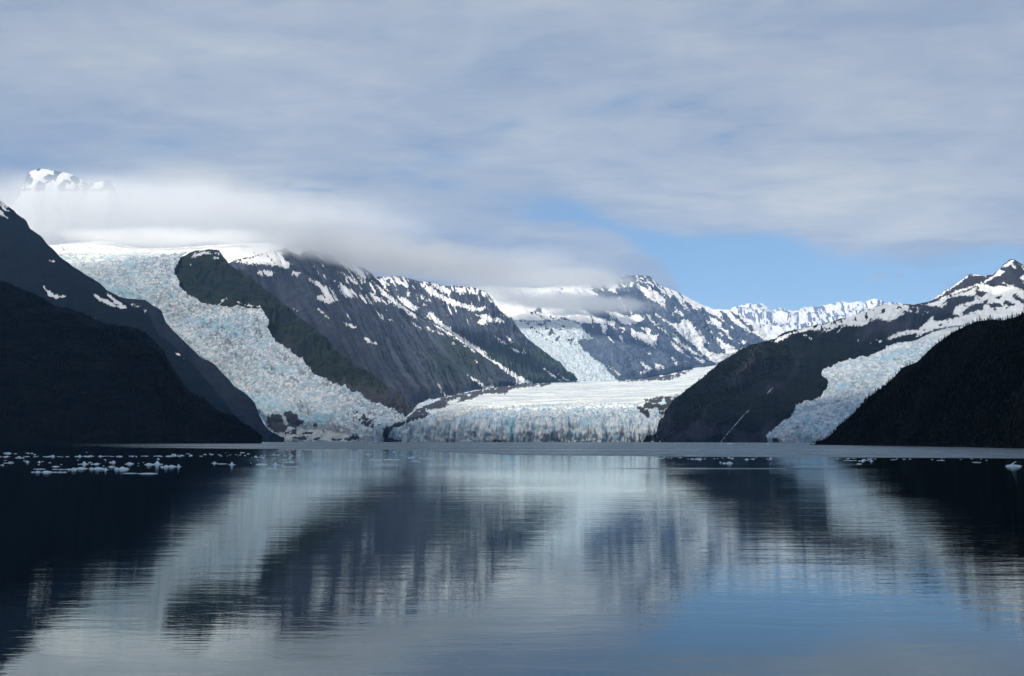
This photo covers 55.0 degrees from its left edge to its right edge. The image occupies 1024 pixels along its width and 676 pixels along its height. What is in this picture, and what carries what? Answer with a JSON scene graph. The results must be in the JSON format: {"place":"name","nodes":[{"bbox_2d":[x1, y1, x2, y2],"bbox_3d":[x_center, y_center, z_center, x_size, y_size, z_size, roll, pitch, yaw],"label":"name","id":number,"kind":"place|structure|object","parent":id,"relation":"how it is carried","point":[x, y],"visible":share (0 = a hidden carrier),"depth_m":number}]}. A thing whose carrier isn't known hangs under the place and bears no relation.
{"place":"outdoors","nodes":[
{"label":"outdoors","id":0,"kind":"place"},
{"bbox_2d":[10,168,174,247],"bbox_3d":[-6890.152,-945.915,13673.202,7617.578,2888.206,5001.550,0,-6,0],"label":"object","id":1,"kind":"structure","parent":0,"point":[52,207],"depth_m":12778.61},
{"bbox_2d":[0,280,261,442],"bbox_3d":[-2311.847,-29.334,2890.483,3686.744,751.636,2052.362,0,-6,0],"label":"headland","id":2,"kind":"structure","parent":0,"point":[15,343],"depth_m":2027.65},
{"bbox_2d":[0,281,261,442],"bbox_3d":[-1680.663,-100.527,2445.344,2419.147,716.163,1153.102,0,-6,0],"label":"forest","id":3,"kind":"object","parent":2,"relation":"on","point":[85,367],"visible":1,"depth_m":2039.89},
{"bbox_2d":[0,200,283,441],"bbox_3d":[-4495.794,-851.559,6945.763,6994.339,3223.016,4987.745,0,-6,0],"label":"mountain","id":4,"kind":"structure","parent":0,"point":[32,261],"depth_m":5272.65},
{"bbox_2d":[58,251,404,441],"bbox_3d":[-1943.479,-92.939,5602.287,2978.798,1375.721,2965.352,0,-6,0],"label":"glacier","id":5,"kind":"object","parent":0,"point":[291,395],"visible":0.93,"depth_m":5278.94},
{"bbox_2d":[175,249,413,416],"bbox_3d":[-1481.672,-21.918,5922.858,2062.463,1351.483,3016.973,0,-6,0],"label":"green spur","id":6,"kind":"structure","parent":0,"point":[211,276],"depth_m":5839.37},
{"bbox_2d":[229,247,515,408],"bbox_3d":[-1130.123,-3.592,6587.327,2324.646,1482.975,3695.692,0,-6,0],"label":"scree mountain","id":7,"kind":"structure","parent":0,"point":[362,317],"depth_m":6396.21},
{"bbox_2d":[49,241,303,262],"bbox_3d":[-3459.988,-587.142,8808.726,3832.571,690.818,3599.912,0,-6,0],"label":"snowfield","id":8,"kind":"structure","parent":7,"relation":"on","point":[232,252],"depth_m":8362.58},
{"bbox_2d":[375,276,577,383],"bbox_3d":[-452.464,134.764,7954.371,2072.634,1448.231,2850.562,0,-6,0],"label":"rocky mountain","id":9,"kind":"structure","parent":0,"point":[480,322],"depth_m":7930.09},
{"bbox_2d":[0,442,1023,675],"bbox_3d":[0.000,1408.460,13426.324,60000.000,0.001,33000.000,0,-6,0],"label":"water","id":10,"kind":"structure","parent":0,"point":[532,559],"depth_m":41.65},
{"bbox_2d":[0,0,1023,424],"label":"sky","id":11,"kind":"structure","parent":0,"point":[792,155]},
{"bbox_2d":[373,365,715,441],"bbox_3d":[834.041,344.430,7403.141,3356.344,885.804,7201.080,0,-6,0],"label":"valley glacier","id":12,"kind":"object","parent":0,"point":[631,410],"visible":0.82,"depth_m":4087.39},
{"bbox_2d":[471,275,770,380],"bbox_3d":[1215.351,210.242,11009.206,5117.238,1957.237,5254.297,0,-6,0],"label":"snow mountain","id":13,"kind":"structure","parent":0,"point":[627,327],"depth_m":10385.82},
{"bbox_2d":[729,298,902,338],"bbox_3d":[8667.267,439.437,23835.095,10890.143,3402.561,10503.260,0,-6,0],"label":"mountain range","id":14,"kind":"structure","parent":0,"point":[776,323],"depth_m":23263.72},
{"bbox_2d":[657,259,1023,441],"bbox_3d":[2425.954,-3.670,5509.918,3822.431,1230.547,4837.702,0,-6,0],"label":"green mountain","id":15,"kind":"structure","parent":0,"point":[815,350],"depth_m":4159.88},
{"bbox_2d":[657,340,789,441],"bbox_3d":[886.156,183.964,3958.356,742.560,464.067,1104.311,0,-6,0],"label":"forest","id":16,"kind":"object","parent":15,"relation":"on","point":[736,367],"visible":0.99,"depth_m":3851.59},
{"bbox_2d":[766,311,1023,442],"bbox_3d":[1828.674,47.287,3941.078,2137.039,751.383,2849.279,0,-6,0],"label":"glacier","id":17,"kind":"object","parent":15,"relation":"on","point":[853,384],"visible":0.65,"depth_m":3278.55},
{"bbox_2d":[810,313,1023,448],"bbox_3d":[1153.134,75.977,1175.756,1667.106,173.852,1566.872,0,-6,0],"label":"headland","id":18,"kind":"structure","parent":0,"point":[947,378],"depth_m":905.93},
{"bbox_2d":[817,313,1023,445],"bbox_3d":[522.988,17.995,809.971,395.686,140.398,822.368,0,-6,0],"label":"forest","id":19,"kind":"object","parent":18,"relation":"on","point":[862,434],"visible":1,"depth_m":876.98}
]}

